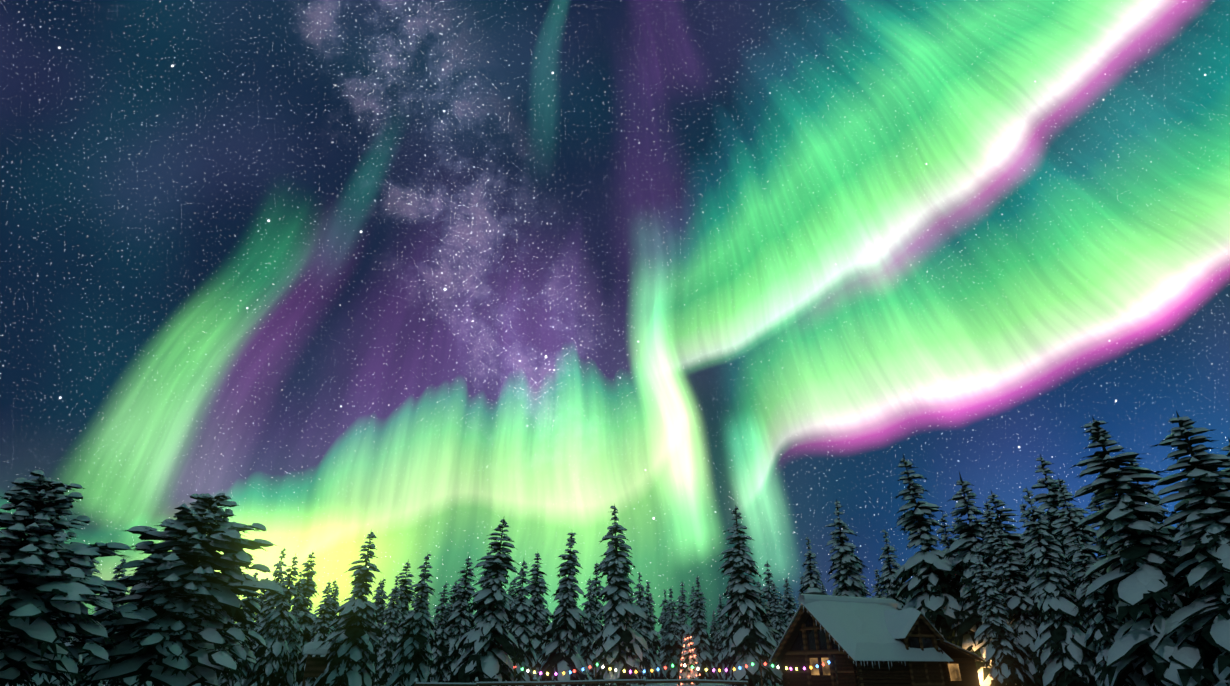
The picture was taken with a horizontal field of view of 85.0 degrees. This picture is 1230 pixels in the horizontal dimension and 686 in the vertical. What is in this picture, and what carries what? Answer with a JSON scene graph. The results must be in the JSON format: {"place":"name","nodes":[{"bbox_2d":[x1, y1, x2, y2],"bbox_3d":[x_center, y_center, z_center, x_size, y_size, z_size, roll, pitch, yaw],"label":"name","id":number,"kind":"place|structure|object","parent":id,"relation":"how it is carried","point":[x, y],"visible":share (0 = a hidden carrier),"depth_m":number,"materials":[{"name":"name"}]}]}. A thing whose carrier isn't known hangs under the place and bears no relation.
{"place":"outdoors","nodes":[
{"label":"outdoors","id":0,"kind":"place"},
{"bbox_2d":[5,677,782,685],"bbox_3d":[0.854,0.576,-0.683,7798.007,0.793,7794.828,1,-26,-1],"label":"snow ground","id":1,"kind":"structure","parent":0,"point":[632,684],"depth_m":53.41,"materials":[{"name":"white snow"}]},
{"bbox_2d":[17,558,101,685],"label":"spruce tree","id":2,"kind":"object","parent":1,"relation":"on","point":[42,680],"visible":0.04,"depth_m":32.03,"materials":[{"name":"green plant"}]},
{"bbox_2d":[0,470,161,685],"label":"pine tree","id":3,"kind":"object","parent":1,"relation":"on","point":[46,575],"visible":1,"depth_m":23.47,"materials":[{"name":"green plant"}]},
{"bbox_2d":[68,558,126,685],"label":"spruce tree","id":4,"kind":"object","parent":1,"relation":"on","point":[85,660],"visible":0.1,"depth_m":35.74,"materials":[{"name":"green plant"}]},
{"bbox_2d":[105,675,151,685],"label":"spruce tree","id":5,"kind":"object","parent":1,"relation":"on","point":[131,681],"visible":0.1,"depth_m":36.17,"materials":[{"name":"green plant"}]},
{"bbox_2d":[53,493,289,685],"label":"pine tree","id":6,"kind":"object","parent":1,"relation":"on","point":[187,598],"visible":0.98,"depth_m":28.02,"materials":[{"name":"green plant"}]},
{"bbox_2d":[214,572,260,685],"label":"spruce tree","id":7,"kind":"object","parent":1,"relation":"on","point":[225,682],"visible":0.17,"depth_m":43.75,"materials":[{"name":"green plant"}]},
{"bbox_2d":[241,578,268,684],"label":"spruce tree","id":8,"kind":"object","parent":1,"relation":"on","point":[259,618],"visible":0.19,"depth_m":53.38,"materials":[{"name":"green plant"}]},
{"bbox_2d":[243,548,287,684],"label":"spruce tree","id":9,"kind":"object","parent":1,"relation":"on","point":[269,602],"visible":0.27,"depth_m":51.14,"materials":[{"name":"green plant"}]},
{"bbox_2d":[243,554,299,685],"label":"spruce tree","id":10,"kind":"object","parent":1,"relation":"on","point":[269,667],"visible":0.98,"depth_m":45.65,"materials":[{"name":"green plant"}]},
{"bbox_2d":[269,572,304,685],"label":"spruce tree","id":11,"kind":"object","parent":1,"relation":"on","point":[291,638],"visible":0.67,"depth_m":47.74,"materials":[{"name":"green plant"}]},
{"bbox_2d":[267,551,318,685],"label":"spruce tree","id":12,"kind":"object","parent":1,"relation":"on","point":[306,619],"visible":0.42,"depth_m":52.70,"materials":[{"name":"green plant"}]},
{"bbox_2d":[295,582,334,685],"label":"spruce tree","id":13,"kind":"object","parent":1,"relation":"on","point":[321,625],"visible":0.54,"depth_m":46.19,"materials":[{"name":"green plant"}]},
{"bbox_2d":[301,641,329,685],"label":"shed","id":14,"kind":"object","parent":1,"relation":"on","point":[315,667],"visible":0.54,"depth_m":37.85,"materials":[{"name":"brown wood"}]},
{"bbox_2d":[322,580,339,613],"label":"spruce tree","id":15,"kind":"object","parent":1,"relation":"on","point":[335,585],"visible":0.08,"depth_m":81.98,"materials":[{"name":"green plant"}]},
{"bbox_2d":[328,586,339,685],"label":"spruce tree","id":16,"kind":"object","parent":1,"relation":"on","point":[335,599],"visible":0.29,"depth_m":49.30,"materials":[{"name":"green plant"}]},
{"bbox_2d":[336,575,358,628],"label":"spruce tree","id":17,"kind":"object","parent":1,"relation":"on","point":[357,598],"visible":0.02,"depth_m":63.19,"materials":[{"name":"green plant"}]},
{"bbox_2d":[313,529,387,685],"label":"spruce tree","id":18,"kind":"object","parent":1,"relation":"on","point":[351,650],"visible":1,"depth_m":36.84,"materials":[{"name":"green plant"}]},
{"bbox_2d":[369,580,387,635],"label":"spruce tree","id":19,"kind":"object","parent":1,"relation":"on","point":[377,588],"visible":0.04,"depth_m":87.39,"materials":[{"name":"green plant"}]},
{"bbox_2d":[369,578,388,683],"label":"spruce tree","id":20,"kind":"object","parent":1,"relation":"on","point":[380,602],"visible":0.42,"depth_m":52.99,"materials":[{"name":"green plant"}]},
{"bbox_2d":[371,575,402,685],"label":"spruce tree","id":21,"kind":"object","parent":1,"relation":"on","point":[383,671],"visible":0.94,"depth_m":49.78,"materials":[{"name":"green plant"}]},
{"bbox_2d":[384,559,415,682],"bbox_3d":[-19.372,25.449,60.684,3.794,11.501,4.159,6,-27,-13],"label":"spruce tree","id":22,"kind":"object","parent":1,"relation":"on","point":[405,599],"visible":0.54,"depth_m":61.58,"materials":[{"name":"green plant"}]},
{"bbox_2d":[386,554,437,685],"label":"spruce tree","id":23,"kind":"object","parent":1,"relation":"on","point":[413,655],"visible":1,"depth_m":41.25,"materials":[{"name":"green plant"}]},
{"bbox_2d":[407,591,419,627],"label":"spruce tree","id":24,"kind":"object","parent":1,"relation":"on","point":[410,611],"visible":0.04,"depth_m":74.74,"materials":[{"name":"green plant"}]},
{"bbox_2d":[425,602,432,640],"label":"spruce tree","id":25,"kind":"object","parent":1,"relation":"on","point":[427,612],"visible":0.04,"depth_m":80.21,"materials":[{"name":"green plant"}]},
{"bbox_2d":[429,608,438,641],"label":"spruce tree","id":26,"kind":"object","parent":1,"relation":"on","point":[434,619],"visible":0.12,"depth_m":102.92,"materials":[{"name":"green plant"}]},
{"bbox_2d":[426,583,451,681],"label":"spruce tree","id":27,"kind":"object","parent":1,"relation":"on","point":[439,648],"visible":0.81,"depth_m":49.84,"materials":[{"name":"green plant"}]},
{"bbox_2d":[445,582,457,632],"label":"spruce tree","id":28,"kind":"object","parent":1,"relation":"on","point":[450,607],"visible":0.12,"depth_m":55.86,"materials":[{"name":"green plant"}]},
{"bbox_2d":[436,556,477,682],"bbox_3d":[-12.098,21.443,51.494,3.514,10.244,3.832,-10,-28,20],"label":"spruce tree","id":29,"kind":"object","parent":1,"relation":"on","point":[459,619],"visible":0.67,"depth_m":51.12,"materials":[{"name":"green plant"}]},
{"bbox_2d":[471,551,490,629],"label":"spruce tree","id":30,"kind":"object","parent":1,"relation":"on","point":[484,573],"visible":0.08,"depth_m":68.30,"materials":[{"name":"green plant"}]},
{"bbox_2d":[448,519,523,685],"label":"spruce tree","id":31,"kind":"object","parent":1,"relation":"on","point":[485,643],"visible":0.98,"depth_m":38.24,"materials":[{"name":"green plant"}]},
{"bbox_2d":[505,580,512,620],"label":"spruce tree","id":32,"kind":"object","parent":1,"relation":"on","point":[510,587],"visible":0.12,"depth_m":83.34,"materials":[{"name":"green plant"}]},
{"bbox_2d":[504,577,519,631],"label":"spruce tree","id":33,"kind":"object","parent":1,"relation":"on","point":[509,601],"visible":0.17,"depth_m":66.62,"materials":[{"name":"green plant"}]},
{"bbox_2d":[502,560,539,685],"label":"spruce tree","id":34,"kind":"object","parent":1,"relation":"on","point":[521,630],"visible":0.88,"depth_m":48.48,"materials":[{"name":"green plant"}]},
{"bbox_2d":[525,553,555,680],"bbox_3d":[-6.699,24.197,58.805,4.336,11.949,3.986,8,-27,-17],"label":"spruce tree","id":35,"kind":"object","parent":1,"relation":"on","point":[537,587],"visible":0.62,"depth_m":58.99,"materials":[{"name":"green plant"}]},
{"bbox_2d":[548,575,576,680],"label":"spruce tree","id":36,"kind":"object","parent":1,"relation":"on","point":[558,615],"visible":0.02,"depth_m":61.59,"materials":[{"name":"green plant"}]},
{"bbox_2d":[536,533,593,685],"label":"spruce tree","id":37,"kind":"object","parent":1,"relation":"on","point":[560,650],"visible":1,"depth_m":41.34,"materials":[{"name":"green plant"}]},
{"bbox_2d":[414,675,748,685],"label":"wooden fence","id":38,"kind":"object","parent":1,"relation":"on","point":[590,681],"visible":1,"depth_m":33.11,"materials":[{"name":"brown wood"}]},
{"bbox_2d":[574,579,601,684],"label":"spruce tree","id":39,"kind":"object","parent":1,"relation":"on","point":[584,646],"visible":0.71,"depth_m":56.01,"materials":[{"name":"green plant"}]},
{"bbox_2d":[577,563,613,683],"bbox_3d":[-1.698,24.770,59.135,3.268,10.858,3.266,-14,-29,27],"label":"spruce tree","id":40,"kind":"object","parent":1,"relation":"on","point":[596,588],"visible":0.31,"depth_m":60.11,"materials":[{"name":"green plant"}]},
{"bbox_2d":[587,504,652,685],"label":"spruce tree","id":41,"kind":"object","parent":1,"relation":"on","point":[617,637],"visible":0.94,"depth_m":39.64,"materials":[{"name":"green plant"}]},
{"bbox_2d":[629,592,634,627],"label":"spruce tree","id":42,"kind":"object","parent":1,"relation":"on","point":[631,599],"visible":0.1,"depth_m":105.28,"materials":[{"name":"green plant"}]},
{"bbox_2d":[629,571,656,683],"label":"spruce tree","id":43,"kind":"object","parent":1,"relation":"on","point":[641,627],"visible":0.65,"depth_m":57.06,"materials":[{"name":"green plant"}]},
{"bbox_2d":[642,582,666,679],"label":"spruce tree","id":44,"kind":"object","parent":1,"relation":"on","point":[654,635],"visible":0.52,"depth_m":63.55,"materials":[{"name":"green plant"}]},
{"bbox_2d":[657,589,669,664],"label":"spruce tree","id":45,"kind":"object","parent":1,"relation":"on","point":[659,653],"visible":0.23,"depth_m":89.53,"materials":[{"name":"green plant"}]},
{"bbox_2d":[658,612,677,678],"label":"spruce tree","id":46,"kind":"object","parent":1,"relation":"on","point":[663,659],"visible":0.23,"depth_m":80.07,"materials":[{"name":"green plant"}]},
{"bbox_2d":[662,588,683,678],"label":"spruce tree","id":47,"kind":"object","parent":1,"relation":"on","point":[673,645],"visible":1,"depth_m":66.67,"materials":[{"name":"green plant"}]},
{"bbox_2d":[513,655,838,685],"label":"string lights","id":48,"kind":"object","parent":1,"relation":"on","point":[672,665],"visible":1,"depth_m":36.62,"materials":[{"name":"plastic"}]},
{"bbox_2d":[676,598,685,632],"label":"spruce tree","id":49,"kind":"object","parent":1,"relation":"on","point":[678,615],"depth_m":99.56,"materials":[{"name":"green plant"}]},
{"bbox_2d":[676,582,690,657],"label":"spruce tree","id":50,"kind":"object","parent":1,"relation":"on","point":[683,619],"visible":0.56,"depth_m":81.97,"materials":[{"name":"green plant"}]},
{"bbox_2d":[679,630,700,684],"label":"christmas tree","id":51,"kind":"object","parent":1,"relation":"on","point":[689,655],"visible":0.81,"depth_m":38.19,"materials":[{"name":"green plant"}]},
{"bbox_2d":[687,586,711,679],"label":"spruce tree","id":52,"kind":"object","parent":1,"relation":"on","point":[691,611],"visible":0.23,"depth_m":76.61,"materials":[{"name":"green plant"}]},
{"bbox_2d":[684,577,719,679],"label":"spruce tree","id":53,"kind":"object","parent":1,"relation":"on","point":[701,639],"visible":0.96,"depth_m":63.02,"materials":[{"name":"green plant"}]},
{"bbox_2d":[708,611,722,679],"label":"spruce tree","id":54,"kind":"object","parent":1,"relation":"on","point":[713,632],"visible":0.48,"depth_m":88.33,"materials":[{"name":"green plant"}]},
{"bbox_2d":[711,595,726,679],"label":"spruce tree","id":55,"kind":"object","parent":1,"relation":"on","point":[720,641],"visible":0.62,"depth_m":87.67,"materials":[{"name":"green plant"}]},
{"bbox_2d":[718,574,744,684],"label":"spruce tree","id":56,"kind":"object","parent":1,"relation":"on","point":[725,646],"visible":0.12,"depth_m":53.69,"materials":[{"name":"green plant"}]},
{"bbox_2d":[717,505,783,685],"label":"spruce tree","id":57,"kind":"object","parent":1,"relation":"on","point":[751,640],"visible":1,"depth_m":44.84,"materials":[{"name":"green plant"}]},
{"bbox_2d":[755,580,783,685],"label":"spruce tree","id":58,"kind":"object","parent":1,"relation":"on","point":[771,630],"visible":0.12,"depth_m":50.96,"materials":[{"name":"green plant"}]},
{"bbox_2d":[762,561,786,645],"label":"spruce tree","id":59,"kind":"object","parent":1,"relation":"on","point":[768,593],"visible":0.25,"depth_m":64.03,"materials":[{"name":"green plant"}]},
{"bbox_2d":[769,583,786,682],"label":"spruce tree","id":60,"kind":"object","parent":1,"relation":"on","point":[777,608],"visible":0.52,"depth_m":59.02,"materials":[{"name":"green plant"}]},
{"bbox_2d":[780,578,797,627],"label":"spruce tree","id":61,"kind":"object","parent":1,"relation":"on","point":[789,612],"visible":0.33,"depth_m":81.19,"materials":[{"name":"green plant"}]},
{"bbox_2d":[797,574,805,607],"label":"spruce tree","id":62,"kind":"object","parent":1,"relation":"on","point":[801,578],"visible":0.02,"depth_m":61.86,"materials":[{"name":"green plant"}]},
{"bbox_2d":[798,537,822,593],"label":"spruce tree","id":63,"kind":"object","parent":1,"relation":"on","point":[811,579],"visible":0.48,"depth_m":60.26,"materials":[{"name":"green plant"}]},
{"bbox_2d":[820,583,827,594],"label":"spruce tree","id":64,"kind":"object","parent":1,"relation":"on","point":[823,588],"visible":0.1,"depth_m":58.10,"materials":[{"name":"green plant"}]},
{"bbox_2d":[825,499,867,596],"bbox_3d":[18.599,19.799,53.792,4.565,14.598,4.533,-21,-33,37],"label":"spruce tree","id":65,"kind":"object","parent":1,"relation":"on","point":[846,562],"visible":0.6,"depth_m":53.81,"materials":[{"name":"green plant"}]},
{"bbox_2d":[850,569,872,596],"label":"spruce tree","id":66,"kind":"object","parent":1,"relation":"on","point":[866,588],"visible":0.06,"depth_m":66.73,"materials":[{"name":"green plant"}]},
{"bbox_2d":[769,588,984,685],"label":"log cabin","id":67,"kind":"object","parent":1,"relation":"on","point":[865,641],"visible":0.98,"depth_m":39.00,"materials":[{"name":"brown"}]},
{"bbox_2d":[870,568,886,597],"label":"spruce tree","id":68,"kind":"object","parent":1,"relation":"on","point":[880,594],"visible":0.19,"depth_m":63.72,"materials":[{"name":"green plant"}]},
{"bbox_2d":[874,530,906,609],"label":"spruce tree","id":69,"kind":"object","parent":1,"relation":"on","point":[886,578],"visible":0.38,"depth_m":59.87,"materials":[{"name":"green plant"}]},
{"bbox_2d":[891,455,983,670],"bbox_3d":[23.126,16.504,48.661,7.950,17.928,6.728,-1,-26,2],"label":"spruce tree","id":70,"kind":"object","parent":1,"relation":"on","point":[922,589],"visible":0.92,"depth_m":47.98,"materials":[{"name":"green plant"}]},
{"bbox_2d":[936,512,956,553],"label":"spruce tree","id":71,"kind":"object","parent":1,"relation":"on","point":[944,536],"visible":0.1,"depth_m":54.25,"materials":[{"name":"green plant"}]},
{"bbox_2d":[945,517,980,603],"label":"spruce tree","id":72,"kind":"object","parent":1,"relation":"on","point":[960,533],"visible":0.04,"depth_m":49.94,"materials":[{"name":"green plant"}]},
{"bbox_2d":[942,472,1026,685],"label":"spruce tree","id":73,"kind":"object","parent":1,"relation":"on","point":[966,543],"visible":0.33,"depth_m":45.78,"materials":[{"name":"green plant"}]},
{"bbox_2d":[969,546,1036,685],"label":"spruce tree","id":74,"kind":"object","parent":1,"relation":"on","point":[1002,652],"visible":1,"depth_m":38.69,"materials":[{"name":"green plant"}]},
{"bbox_2d":[979,488,1038,685],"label":"spruce tree","id":75,"kind":"object","parent":1,"relation":"on","point":[1012,538],"visible":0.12,"depth_m":45.58,"materials":[{"name":"green plant"}]},
{"bbox_2d":[980,501,1038,685],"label":"spruce tree","id":76,"kind":"object","parent":1,"relation":"on","point":[988,538],"visible":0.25,"depth_m":45.21,"materials":[{"name":"green plant"}]},
{"bbox_2d":[990,526,1067,685],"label":"spruce tree","id":77,"kind":"object","parent":1,"relation":"on","point":[1016,606],"visible":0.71,"depth_m":40.30,"materials":[{"name":"green plant"}]},
{"bbox_2d":[1015,499,1075,685],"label":"spruce tree","id":78,"kind":"object","parent":1,"relation":"on","point":[1034,594],"visible":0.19,"depth_m":40.74,"materials":[{"name":"green plant"}]},
{"bbox_2d":[1021,487,1098,685],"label":"spruce tree","id":79,"kind":"object","parent":1,"relation":"on","point":[1069,663],"visible":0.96,"depth_m":31.22,"materials":[{"name":"green plant"}]},
{"bbox_2d":[1028,455,1095,685],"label":"spruce tree","id":80,"kind":"object","parent":1,"relation":"on","point":[1051,501],"visible":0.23,"depth_m":41.14,"materials":[{"name":"green plant"}]},
{"bbox_2d":[1052,475,1130,684],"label":"spruce tree","id":81,"kind":"object","parent":1,"relation":"on","point":[1074,515],"visible":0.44,"depth_m":35.41,"materials":[{"name":"green plant"}]},
{"bbox_2d":[1085,490,1131,620],"bbox_3d":[28.013,13.912,36.866,4.167,12.281,4.588,-1,-26,2],"label":"spruce tree","id":82,"kind":"object","parent":1,"relation":"on","point":[1094,507],"visible":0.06,"depth_m":38.20,"materials":[{"name":"green plant"}]},
{"bbox_2d":[1070,536,1162,685],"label":"spruce tree","id":83,"kind":"object","parent":1,"relation":"on","point":[1102,630],"visible":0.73,"depth_m":29.12,"materials":[{"name":"green plant"}]},
{"bbox_2d":[1111,494,1157,685],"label":"spruce tree","id":84,"kind":"object","parent":1,"relation":"on","point":[1117,551],"depth_m":34.78,"materials":[{"name":"green plant"}]},
{"bbox_2d":[1066,416,1224,685],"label":"spruce tree","id":85,"kind":"object","parent":1,"relation":"on","point":[1135,577],"visible":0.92,"depth_m":27.05,"materials":[{"name":"green plant"}]},
{"bbox_2d":[1129,459,1180,547],"bbox_3d":[24.722,10.726,30.119,3.878,11.940,3.516,-15,-30,28],"label":"spruce tree","id":86,"kind":"object","parent":1,"relation":"on","point":[1153,519],"visible":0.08,"depth_m":30.98,"materials":[{"name":"green plant"}]},
{"bbox_2d":[1145,411,1229,685],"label":"spruce tree","id":87,"kind":"object","parent":1,"relation":"on","point":[1203,548],"visible":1,"depth_m":24.94,"materials":[{"name":"green plant"}]},
{"bbox_2d":[1160,539,1217,685],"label":"spruce tree","id":88,"kind":"object","parent":1,"relation":"on","point":[1177,581],"visible":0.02,"depth_m":26.31,"materials":[{"name":"green plant"}]},
{"bbox_2d":[1219,437,1229,509],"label":"spruce tree","id":89,"kind":"object","parent":1,"relation":"on","point":[1226,448],"visible":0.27,"depth_m":28.47,"materials":[{"name":"green plant"}]},
{"bbox_2d":[0,0,1229,652],"label":"sky","id":90,"kind":"structure","parent":0,"point":[422,275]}
]}

